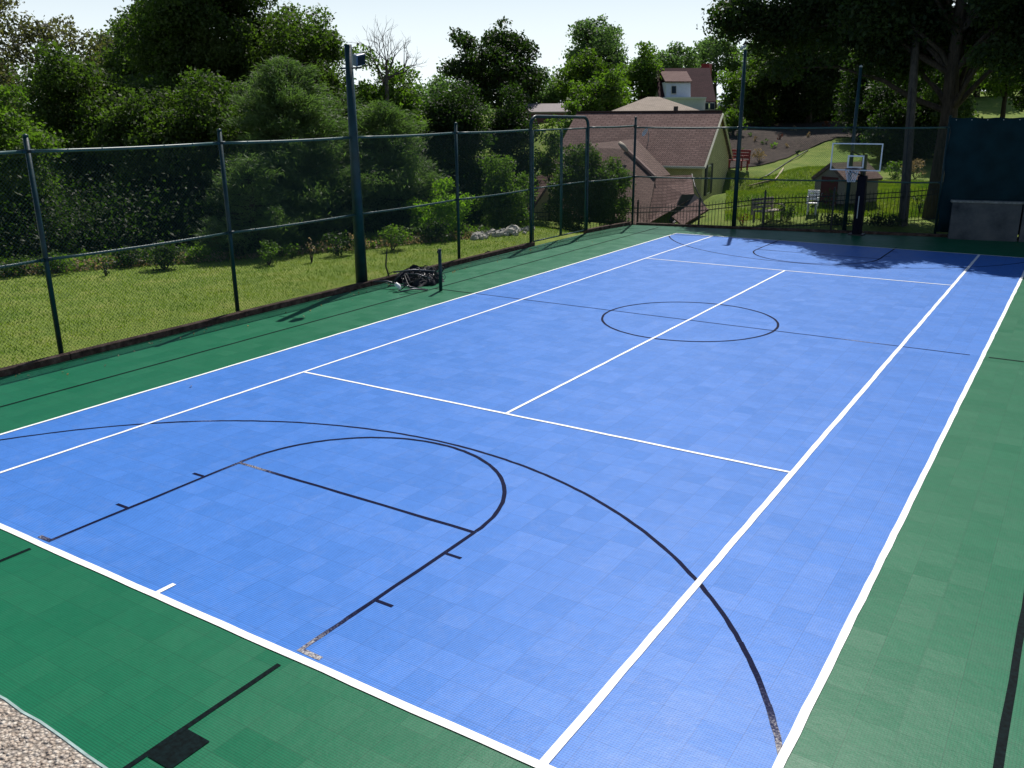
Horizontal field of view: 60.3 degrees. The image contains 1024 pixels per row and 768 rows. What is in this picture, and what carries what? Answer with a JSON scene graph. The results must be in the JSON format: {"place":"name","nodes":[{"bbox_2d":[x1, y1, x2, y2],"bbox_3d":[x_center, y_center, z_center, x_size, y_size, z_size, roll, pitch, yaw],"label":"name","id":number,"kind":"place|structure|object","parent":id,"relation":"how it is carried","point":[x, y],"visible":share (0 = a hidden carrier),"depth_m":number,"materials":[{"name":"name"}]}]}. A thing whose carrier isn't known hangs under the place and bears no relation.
{"place":"outdoors","nodes":[
{"label":"outdoors","id":0,"kind":"place"},
{"bbox_2d":[0,136,485,257],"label":"woodland floor","id":1,"kind":"structure","parent":0,"point":[477,223],"depth_m":34.38,"materials":[{"name":"green plant"}]},
{"bbox_2d":[0,0,114,190],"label":"broadleaf tree","id":2,"kind":"object","parent":1,"relation":"on","point":[27,35],"visible":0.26,"depth_m":42.36,"materials":[{"name":"green plant"}]},
{"bbox_2d":[93,0,200,88],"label":"broadleaf tree","id":3,"kind":"object","parent":1,"relation":"on","point":[113,59],"visible":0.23,"depth_m":40.32,"materials":[{"name":"green plant"}]},
{"bbox_2d":[0,0,985,102],"label":"sky","id":4,"kind":"structure","parent":0,"point":[426,23],"materials":[{"name":"white"}]},
{"bbox_2d":[0,91,1023,367],"bbox_3d":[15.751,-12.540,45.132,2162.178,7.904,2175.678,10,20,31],"label":"ground","id":5,"kind":"structure","parent":0,"point":[986,107],"depth_m":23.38,"materials":[{"name":"green plant"}]},
{"bbox_2d":[0,256,29,276],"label":"shrub","id":6,"kind":"object","parent":5,"relation":"on","point":[12,270],"visible":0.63,"depth_m":23.48,"materials":[{"name":"green plant"}]},
{"bbox_2d":[0,83,69,253],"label":"broadleaf tree","id":7,"kind":"object","parent":5,"relation":"on","point":[13,128],"visible":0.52,"depth_m":26.59,"materials":[{"name":"green plant"}]},
{"bbox_2d":[0,695,107,767],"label":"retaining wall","id":8,"kind":"structure","parent":5,"relation":"on","point":[27,740],"depth_m":2.38,"materials":[{"name":"beige gravel"}]},
{"bbox_2d":[35,249,75,273],"bbox_3d":[-12.401,-3.295,23.929,1.030,0.721,1.019,10,20,31],"label":"shrub","id":9,"kind":"object","parent":5,"relation":"on","point":[61,265],"visible":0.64,"depth_m":23.86,"materials":[{"name":"green plant"}]},
{"bbox_2d":[3,38,189,224],"bbox_3d":[-15.082,-8.937,33.282,6.191,7.431,6.347,3,18,10],"label":"broadleaf tree","id":10,"kind":"object","parent":5,"relation":"on","point":[56,78],"visible":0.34,"depth_m":31.18,"materials":[{"name":"green plant"}]},
{"bbox_2d":[69,26,123,90],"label":"broadleaf tree","id":11,"kind":"object","parent":5,"relation":"on","point":[115,41],"visible":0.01,"depth_m":73.86,"materials":[{"name":"green plant"}]},
{"bbox_2d":[111,244,148,264],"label":"shrub","id":12,"kind":"object","parent":5,"relation":"on","point":[123,253],"visible":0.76,"depth_m":24.80,"materials":[{"name":"green plant"}]},
{"bbox_2d":[140,240,185,270],"bbox_3d":[-9.668,-3.542,24.376,1.076,0.884,1.102,1,17,6],"label":"shrub","id":13,"kind":"object","parent":5,"relation":"on","point":[170,258],"visible":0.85,"depth_m":24.29,"materials":[{"name":"green plant"}]},
{"bbox_2d":[82,65,256,238],"bbox_3d":[-11.038,-7.549,30.973,6.478,6.865,6.227,10,20,31],"label":"broadleaf tree","id":14,"kind":"object","parent":5,"relation":"on","point":[161,122],"visible":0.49,"depth_m":29.47,"materials":[{"name":"green plant"}]},
{"bbox_2d":[184,242,211,262],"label":"shrub","id":15,"kind":"object","parent":5,"relation":"on","point":[198,251],"visible":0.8,"depth_m":25.50,"materials":[{"name":"green plant"}]},
{"bbox_2d":[116,0,322,114],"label":"broadleaf tree","id":16,"kind":"object","parent":5,"relation":"on","point":[213,36],"visible":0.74,"depth_m":35.31,"materials":[{"name":"green plant"}]},
{"bbox_2d":[223,238,252,258],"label":"shrub","id":17,"kind":"object","parent":5,"relation":"on","point":[237,249],"visible":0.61,"depth_m":25.95,"materials":[{"name":"green plant"}]},
{"bbox_2d":[183,78,293,198],"bbox_3d":[-9.823,-8.213,31.993,4.830,5.498,5.113,10,20,31],"label":"pine tree","id":18,"kind":"object","parent":5,"relation":"on","point":[241,90],"visible":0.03,"depth_m":30.97,"materials":[{"name":"green plant"}]},
{"bbox_2d":[190,151,309,257],"bbox_3d":[-7.995,-5.240,26.586,3.693,3.471,3.301,10,20,31],"label":"pine tree","id":19,"kind":"object","parent":5,"relation":"on","point":[258,207],"visible":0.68,"depth_m":26.24,"materials":[{"name":"green plant"}]},
{"bbox_2d":[0,221,500,276],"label":"ground cover","id":20,"kind":"object","parent":5,"relation":"on","point":[372,236],"visible":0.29,"depth_m":26.17,"materials":[{"name":"green plant"}]},
{"bbox_2d":[0,146,511,258],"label":"dark undergrowth","id":21,"kind":"object","parent":5,"relation":"on","point":[116,228],"visible":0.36,"depth_m":27.28,"materials":[{"name":"green plant"}]},
{"bbox_2d":[0,122,532,367],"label":"chain link fence","id":22,"kind":"object","parent":5,"relation":"on","point":[27,151],"visible":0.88,"depth_m":18.59,"materials":[{"name":"black metal"}]},
{"bbox_2d":[0,242,534,377],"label":"timber curb","id":23,"kind":"structure","parent":5,"relation":"on","point":[68,356],"depth_m":18.33,"materials":[{"name":"brown wood"}]},
{"bbox_2d":[256,239,282,264],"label":"shrub","id":24,"kind":"object","parent":5,"relation":"on","point":[268,252],"visible":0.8,"depth_m":24.99,"materials":[{"name":"green plant"}]},
{"bbox_2d":[199,54,385,246],"bbox_3d":[-7.551,-7.580,29.073,6.316,6.261,6.985,10,20,31],"label":"pine tree","id":25,"kind":"object","parent":5,"relation":"on","point":[288,106],"visible":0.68,"depth_m":28.11,"materials":[{"name":"green plant"}]},
{"bbox_2d":[252,1,356,88],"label":"broadleaf tree","id":26,"kind":"object","parent":5,"relation":"on","point":[328,46],"visible":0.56,"depth_m":38.43,"materials":[{"name":"green plant"}]},
{"bbox_2d":[259,38,358,119],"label":"broadleaf tree","id":27,"kind":"object","parent":5,"relation":"on","point":[331,72],"visible":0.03,"depth_m":43.51,"materials":[{"name":"green plant"}]},
{"bbox_2d":[295,58,345,136],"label":"broadleaf tree","id":28,"kind":"object","parent":5,"relation":"on","point":[335,86],"visible":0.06,"depth_m":42.70,"materials":[{"name":"green plant"}]},
{"bbox_2d":[322,230,353,255],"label":"shrub","id":29,"kind":"object","parent":5,"relation":"on","point":[339,240],"visible":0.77,"depth_m":26.47,"materials":[{"name":"green plant"}]},
{"bbox_2d":[294,90,397,214],"bbox_3d":[-6.308,-8.350,33.075,5.663,5.387,5.700,0,17,2],"label":"pine tree","id":30,"kind":"object","parent":5,"relation":"on","point":[339,104],"visible":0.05,"depth_m":32.38,"materials":[{"name":"green plant"}]},
{"bbox_2d":[339,44,367,282],"bbox_3d":[-3.778,-5.157,21.526,0.683,5.870,0.404,10,20,31],"label":"light pole","id":31,"kind":"object","parent":5,"relation":"on","point":[357,59],"visible":0.79,"depth_m":21.42,"materials":[{"name":"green metal"}]},
{"bbox_2d":[346,20,425,122],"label":"bare tree","id":32,"kind":"object","parent":5,"relation":"on","point":[385,78],"visible":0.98,"depth_m":45.70,"materials":[{"name":"brown plant"}]},
{"bbox_2d":[342,43,432,153],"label":"broadleaf tree","id":33,"kind":"object","parent":5,"relation":"on","point":[400,96],"visible":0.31,"depth_m":46.83,"materials":[{"name":"green plant"}]},
{"bbox_2d":[318,98,468,235],"bbox_3d":[-4.390,-7.697,31.425,6.599,4.927,6.235,10,20,31],"label":"pine tree","id":34,"kind":"object","parent":5,"relation":"on","point":[372,122],"visible":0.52,"depth_m":30.31,"materials":[{"name":"green plant"}]},
{"bbox_2d":[377,224,410,249],"bbox_3d":[-3.625,-4.562,27.489,1.105,0.898,1.066,-4,18,-13],"label":"shrub","id":35,"kind":"object","parent":5,"relation":"on","point":[393,241],"visible":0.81,"depth_m":27.37,"materials":[{"name":"green plant"}]},
{"bbox_2d":[420,218,450,241],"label":"shrub","id":36,"kind":"object","parent":5,"relation":"on","point":[433,229],"visible":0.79,"depth_m":29.13,"materials":[{"name":"green plant"}]},
{"bbox_2d":[401,177,475,233],"bbox_3d":[-2.468,-6.064,30.513,2.175,2.191,2.964,10,20,31],"label":"broadleaf shrub","id":37,"kind":"object","parent":5,"relation":"on","point":[433,210],"visible":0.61,"depth_m":30.06,"materials":[{"name":"green plant"}]},
{"bbox_2d":[406,79,473,133],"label":"broadleaf tree","id":38,"kind":"object","parent":5,"relation":"on","point":[419,87],"visible":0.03,"depth_m":56.58,"materials":[{"name":"green plant"}]},
{"bbox_2d":[413,73,499,222],"bbox_3d":[-2.149,-8.935,34.967,3.679,6.370,4.344,10,20,31],"label":"arborvitae","id":39,"kind":"object","parent":5,"relation":"on","point":[444,113],"visible":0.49,"depth_m":33.95,"materials":[{"name":"green plant"}]},
{"bbox_2d":[422,70,494,113],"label":"broadleaf tree","id":40,"kind":"object","parent":5,"relation":"on","point":[436,79],"visible":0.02,"depth_m":96.75,"materials":[{"name":"green plant"}]},
{"bbox_2d":[436,16,549,115],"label":"broadleaf tree","id":41,"kind":"object","parent":5,"relation":"on","point":[501,51],"visible":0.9,"depth_m":64.30,"materials":[{"name":"green plant"}]},
{"bbox_2d":[471,153,537,227],"bbox_3d":[-0.299,-6.909,33.072,2.576,3.589,2.581,-2,17,-6],"label":"broadleaf shrub","id":42,"kind":"object","parent":5,"relation":"on","point":[511,201],"visible":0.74,"depth_m":32.62,"materials":[{"name":"green plant"}]},
{"bbox_2d":[0,225,1023,767],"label":"court surround","id":43,"kind":"object","parent":5,"relation":"on","point":[106,671],"visible":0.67,"depth_m":7.46,"materials":[{"name":"green tile"}]},
{"bbox_2d":[373,265,444,292],"bbox_3d":[-2.433,-2.732,22.231,1.473,0.494,2.136,10,20,31],"label":"net heap","id":44,"kind":"object","parent":43,"relation":"on","point":[413,277],"visible":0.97,"depth_m":22.21,"materials":[{"name":"black fabric"}]},
{"bbox_2d":[437,249,444,290],"bbox_3d":[-1.732,-2.775,21.509,0.190,1.040,0.113,-6,18,-19],"label":"net post","id":45,"kind":"object","parent":43,"relation":"on","point":[440,268],"visible":1,"depth_m":21.47,"materials":[{"name":"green metal"}]},
{"bbox_2d":[0,233,1023,767],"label":"court surface","id":46,"kind":"object","parent":43,"relation":"on","point":[534,615],"visible":1,"depth_m":10.48,"materials":[{"name":"blue tile"}]},
{"bbox_2d":[38,421,770,703],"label":"scuffed line patches","id":47,"kind":"object","parent":46,"relation":"on","point":[762,689],"visible":1,"depth_m":7.24,"materials":[{"name":"paint"}]},
{"bbox_2d":[0,233,1023,767],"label":"white court lines","id":48,"kind":"object","parent":46,"relation":"on","point":[634,657],"visible":1,"depth_m":8.23,"materials":[{"name":"paint"}]},
{"bbox_2d":[0,236,1023,641],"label":"black court lines","id":49,"kind":"object","parent":46,"relation":"on","point":[688,572],"visible":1,"depth_m":10.33,"materials":[{"name":"paint"}]},
{"bbox_2d":[301,649,782,753],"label":"worn line patches","id":50,"kind":"object","parent":46,"relation":"on","point":[774,725],"visible":1,"depth_m":6.37,"materials":[{"name":"paint"}]},
{"bbox_2d":[0,227,1023,767],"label":"dark margin lines","id":51,"kind":"object","parent":43,"relation":"on","point":[170,751],"visible":0.99,"depth_m":6.34,"materials":[{"name":"black paint"}]},
{"bbox_2d":[830,143,883,235],"bbox_3d":[11.625,-6.456,29.457,1.890,3.098,1.459,-11,20,-30],"label":"basketball goal","id":52,"kind":"object","parent":43,"relation":"on","point":[862,180],"visible":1,"depth_m":29.91,"materials":[{"name":"grey metal"}]},
{"bbox_2d":[947,200,1023,241],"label":"concrete wall","id":53,"kind":"structure","parent":43,"relation":"on","point":[987,220],"depth_m":28.83,"materials":[{"name":"grey concrete"}]},
{"bbox_2d":[483,80,545,192],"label":"arborvitae","id":54,"kind":"object","parent":5,"relation":"on","point":[509,117],"visible":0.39,"depth_m":36.28,"materials":[{"name":"green plant"}]},
{"bbox_2d":[491,174,572,223],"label":"shrub","id":55,"kind":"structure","parent":5,"relation":"on","point":[539,198],"depth_m":36.94,"materials":[{"name":"green plant"}]},
{"bbox_2d":[503,66,569,109],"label":"broadleaf tree","id":56,"kind":"object","parent":5,"relation":"on","point":[548,95],"visible":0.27,"depth_m":76.30,"materials":[{"name":"green plant"}]},
{"bbox_2d":[520,103,567,123],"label":"barn","id":57,"kind":"structure","parent":5,"relation":"on","point":[546,109],"depth_m":64.45,"materials":[{"name":"grey"}]},
{"bbox_2d":[536,113,563,220],"bbox_3d":[1.578,-8.812,36.152,1.341,4.450,1.333,10,20,31],"label":"broadleaf shrub","id":58,"kind":"object","parent":5,"relation":"on","point":[552,123],"visible":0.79,"depth_m":35.80,"materials":[{"name":"green plant"}]},
{"bbox_2d":[529,115,589,241],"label":"arched gate","id":59,"kind":"structure","parent":5,"relation":"on","point":[532,182],"depth_m":29.44,"materials":[{"name":"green metal"}]},
{"bbox_2d":[555,99,583,136],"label":"broadleaf tree","id":60,"kind":"object","parent":5,"relation":"on","point":[572,108],"visible":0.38,"depth_m":55.43,"materials":[{"name":"green plant"}]},
{"bbox_2d":[540,140,623,231],"bbox_3d":[2.795,-7.723,34.698,3.248,3.722,3.089,2,18,9],"label":"broadleaf shrub","id":61,"kind":"object","parent":5,"relation":"on","point":[598,216],"visible":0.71,"depth_m":33.91,"materials":[{"name":"green plant"}]},
{"bbox_2d":[552,46,635,107],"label":"broadleaf tree","id":62,"kind":"object","parent":5,"relation":"on","point":[583,69],"visible":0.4,"depth_m":72.60,"materials":[{"name":"green plant"}]},
{"bbox_2d":[561,13,632,79],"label":"broadleaf tree","id":63,"kind":"object","parent":5,"relation":"on","point":[604,42],"visible":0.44,"depth_m":90.27,"materials":[{"name":"green plant"}]},
{"bbox_2d":[567,67,631,110],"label":"broadleaf tree","id":64,"kind":"object","parent":5,"relation":"on","point":[615,87],"visible":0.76,"depth_m":68.90,"materials":[{"name":"green plant"}]},
{"bbox_2d":[596,161,635,225],"bbox_3d":[3.947,-7.399,34.960,1.765,2.961,1.896,10,20,31],"label":"broadleaf shrub","id":65,"kind":"object","parent":5,"relation":"on","point":[623,182],"visible":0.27,"depth_m":34.67,"materials":[{"name":"green plant"}]},
{"bbox_2d":[615,40,664,103],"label":"broadleaf tree","id":66,"kind":"object","parent":5,"relation":"on","point":[641,71],"visible":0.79,"depth_m":82.45,"materials":[{"name":"green plant"}]},
{"bbox_2d":[554,110,733,224],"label":"house","id":67,"kind":"structure","parent":5,"relation":"on","point":[698,118],"depth_m":43.36,"materials":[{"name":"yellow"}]},
{"bbox_2d":[612,97,696,110],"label":"house","id":68,"kind":"structure","parent":5,"relation":"on","point":[653,104],"depth_m":60.15,"materials":[{"name":"grey"}]},
{"bbox_2d":[652,41,701,67],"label":"broadleaf tree","id":69,"kind":"object","parent":5,"relation":"on","point":[678,57],"visible":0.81,"depth_m":103.60,"materials":[{"name":"green plant"}]},
{"bbox_2d":[655,64,715,109],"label":"house","id":70,"kind":"structure","parent":5,"relation":"on","point":[692,87],"depth_m":80.80,"materials":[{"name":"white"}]},
{"bbox_2d":[693,29,742,107],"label":"broadleaf tree","id":71,"kind":"object","parent":5,"relation":"on","point":[710,50],"visible":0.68,"depth_m":108.30,"materials":[{"name":"green plant"}]},
{"bbox_2d":[723,108,747,134],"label":"broadleaf tree","id":72,"kind":"object","parent":5,"relation":"on","point":[730,114],"visible":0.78,"depth_m":61.52,"materials":[{"name":"green plant"}]},
{"bbox_2d":[534,183,938,229],"bbox_3d":[8.276,-6.457,33.262,16.861,3.133,0.085,6,19,21],"label":"iron fence","id":73,"kind":"object","parent":5,"relation":"on","point":[778,198],"visible":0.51,"depth_m":32.42,"materials":[{"name":"black metal"}]},
{"bbox_2d":[731,45,746,225],"bbox_3d":[8.122,-8.697,31.577,0.323,6.470,0.270,10,20,31],"label":"light pole","id":74,"kind":"object","parent":5,"relation":"on","point":[736,185],"visible":0.91,"depth_m":31.52,"materials":[{"name":"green metal"}]},
{"bbox_2d":[728,149,750,170],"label":"garden bench","id":75,"kind":"object","parent":5,"relation":"on","point":[745,157],"visible":0.55,"depth_m":48.56,"materials":[{"name":"red paint"}]},
{"bbox_2d":[713,51,773,118],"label":"broadleaf tree","id":76,"kind":"object","parent":5,"relation":"on","point":[726,97],"visible":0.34,"depth_m":73.75,"materials":[{"name":"green plant"}]},
{"bbox_2d":[751,197,783,223],"bbox_3d":[9.971,-6.766,34.310,1.300,0.915,0.637,-13,21,-34],"label":"garden bench","id":77,"kind":"object","parent":5,"relation":"on","point":[761,211],"visible":0.58,"depth_m":34.26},
{"bbox_2d":[779,203,796,220],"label":"shrub","id":78,"kind":"object","parent":5,"relation":"on","point":[788,216],"visible":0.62,"depth_m":33.92,"materials":[{"name":"green plant"}]},
{"bbox_2d":[631,115,951,233],"bbox_3d":[9.513,-7.413,31.404,10.673,4.100,0.124,6,19,21],"label":"chain link fence","id":79,"kind":"object","parent":5,"relation":"on","point":[947,128],"visible":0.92,"depth_m":31.26,"materials":[{"name":"black metal"}]},
{"bbox_2d":[936,117,1023,234],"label":"windscreen","id":80,"kind":"object","parent":79,"relation":"attached to","point":[984,158],"visible":0.81,"depth_m":28.90,"materials":[{"name":"green fabric"}]},
{"bbox_2d":[728,119,860,167],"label":"mulch bank","id":81,"kind":"structure","parent":5,"relation":"on","point":[762,133],"depth_m":60.43,"materials":[{"name":"brown soil"}]},
{"bbox_2d":[727,50,785,126],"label":"broadleaf tree","id":82,"kind":"object","parent":81,"relation":"on","point":[757,88],"visible":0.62,"depth_m":69.46,"materials":[{"name":"green plant"}]},
{"bbox_2d":[752,88,844,121],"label":"broadleaf tree","id":83,"kind":"object","parent":5,"relation":"on","point":[829,116],"visible":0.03,"depth_m":72.52,"materials":[{"name":"green plant"}]},
{"bbox_2d":[759,42,855,122],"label":"broadleaf tree","id":84,"kind":"object","parent":5,"relation":"on","point":[817,87],"visible":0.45,"depth_m":66.70,"materials":[{"name":"green plant"}]},
{"bbox_2d":[806,190,819,214],"bbox_3d":[11.737,-7.084,34.401,0.450,0.915,0.638,6,19,20],"label":"garden chair","id":85,"kind":"object","parent":5,"relation":"on","point":[814,191],"visible":0.73,"depth_m":34.49,"materials":[{"name":"white plastic"}]},
{"bbox_2d":[725,166,928,220],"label":"hill grass","id":86,"kind":"structure","parent":5,"relation":"on","point":[803,189],"depth_m":37.88,"materials":[{"name":"green plant"}]},
{"bbox_2d":[820,212,851,225],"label":"shrub","id":87,"kind":"object","parent":5,"relation":"on","point":[835,221],"visible":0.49,"depth_m":32.75,"materials":[{"name":"green plant"}]},
{"bbox_2d":[811,161,882,206],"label":"garden shed","id":88,"kind":"structure","parent":5,"relation":"on","point":[822,176],"depth_m":35.47,"materials":[{"name":"beige wood"}]},
{"bbox_2d":[820,176,837,206],"bbox_3d":[12.767,-7.626,35.618,0.086,1.450,0.840,-10,20,-27],"label":"door","id":89,"kind":"structure","parent":88,"relation":"in","point":[826,186],"depth_m":35.59,"materials":[{"name":"brown wood"}]},
{"bbox_2d":[842,65,862,229],"bbox_3d":[11.705,-7.944,30.328,0.250,5.720,0.250,10,20,31],"label":"light pole","id":90,"kind":"object","parent":5,"relation":"on","point":[845,215],"visible":0.75,"depth_m":30.21,"materials":[{"name":"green metal"}]},
{"bbox_2d":[696,0,1023,218],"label":"shade tree","id":91,"kind":"object","parent":5,"relation":"on","point":[881,33],"visible":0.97,"depth_m":31.70,"materials":[{"name":"green plant"}]},
{"bbox_2d":[830,56,928,145],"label":"broadleaf tree","id":92,"kind":"object","parent":5,"relation":"on","point":[847,104],"visible":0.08,"depth_m":56.51,"materials":[{"name":"green plant"}]},
{"bbox_2d":[864,212,906,226],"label":"shrub","id":93,"kind":"object","parent":5,"relation":"on","point":[883,219],"visible":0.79,"depth_m":31.38,"materials":[{"name":"green plant"}]},
{"bbox_2d":[884,160,901,178],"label":"shrub","id":94,"kind":"object","parent":5,"relation":"on","point":[892,165],"visible":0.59,"depth_m":44.58,"materials":[{"name":"green plant"}]},
{"bbox_2d":[898,9,920,225],"bbox_3d":[14.295,-10.333,31.560,0.358,9.251,3.307,4,18,14],"label":"utility pole","id":95,"kind":"object","parent":5,"relation":"on","point":[912,91],"visible":0.61,"depth_m":31.36,"materials":[{"name":"brown wood"}]},
{"bbox_2d":[859,76,982,165],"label":"broadleaf tree","id":96,"kind":"object","parent":5,"relation":"on","point":[894,115],"visible":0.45,"depth_m":48.82,"materials":[{"name":"green plant"}]},
{"bbox_2d":[916,49,982,135],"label":"broadleaf tree","id":97,"kind":"object","parent":5,"relation":"on","point":[965,108],"visible":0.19,"depth_m":46.63,"materials":[{"name":"green plant"}]},
{"bbox_2d":[954,1,1023,88],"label":"shade tree","id":98,"kind":"object","parent":5,"relation":"on","point":[1020,63],"visible":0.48,"depth_m":28.69,"materials":[{"name":"green plant"}]},
{"bbox_2d":[973,74,1016,96],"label":"broadleaf tree","id":99,"kind":"object","parent":5,"relation":"on","point":[978,93],"depth_m":76.70,"materials":[{"name":"green plant"}]},
{"bbox_2d":[976,47,1023,117],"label":"broadleaf tree","id":100,"kind":"object","parent":5,"relation":"on","point":[1006,92],"visible":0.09,"depth_m":50.36,"materials":[{"name":"green plant"}]},
{"bbox_2d":[1008,82,1023,111],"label":"broadleaf tree","id":101,"kind":"object","parent":5,"relation":"on","point":[1018,99],"visible":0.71,"depth_m":51.98,"materials":[{"name":"green plant"}]},
{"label":"court base","id":102,"kind":"structure","parent":0,"visible":0},
{"bbox_2d":[583,222,630,233],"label":"timber curb","id":103,"kind":"structure","parent":102,"relation":"on","point":[594,229],"depth_m":32.44,"materials":[{"name":"brown wood"}]},
{"bbox_2d":[586,125,636,228],"bbox_3d":[3.629,-7.539,32.168,0.113,3.638,3.184,13,22,38],"label":"chain link fence","id":104,"kind":"object","parent":103,"relation":"on","point":[612,162],"visible":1,"depth_m":32.12,"materials":[{"name":"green metal"}]},
{"bbox_2d":[636,222,1017,239],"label":"timber curb","id":105,"kind":"structure","parent":102,"relation":"on","point":[796,229],"depth_m":31.64,"materials":[{"name":"brown wood"}]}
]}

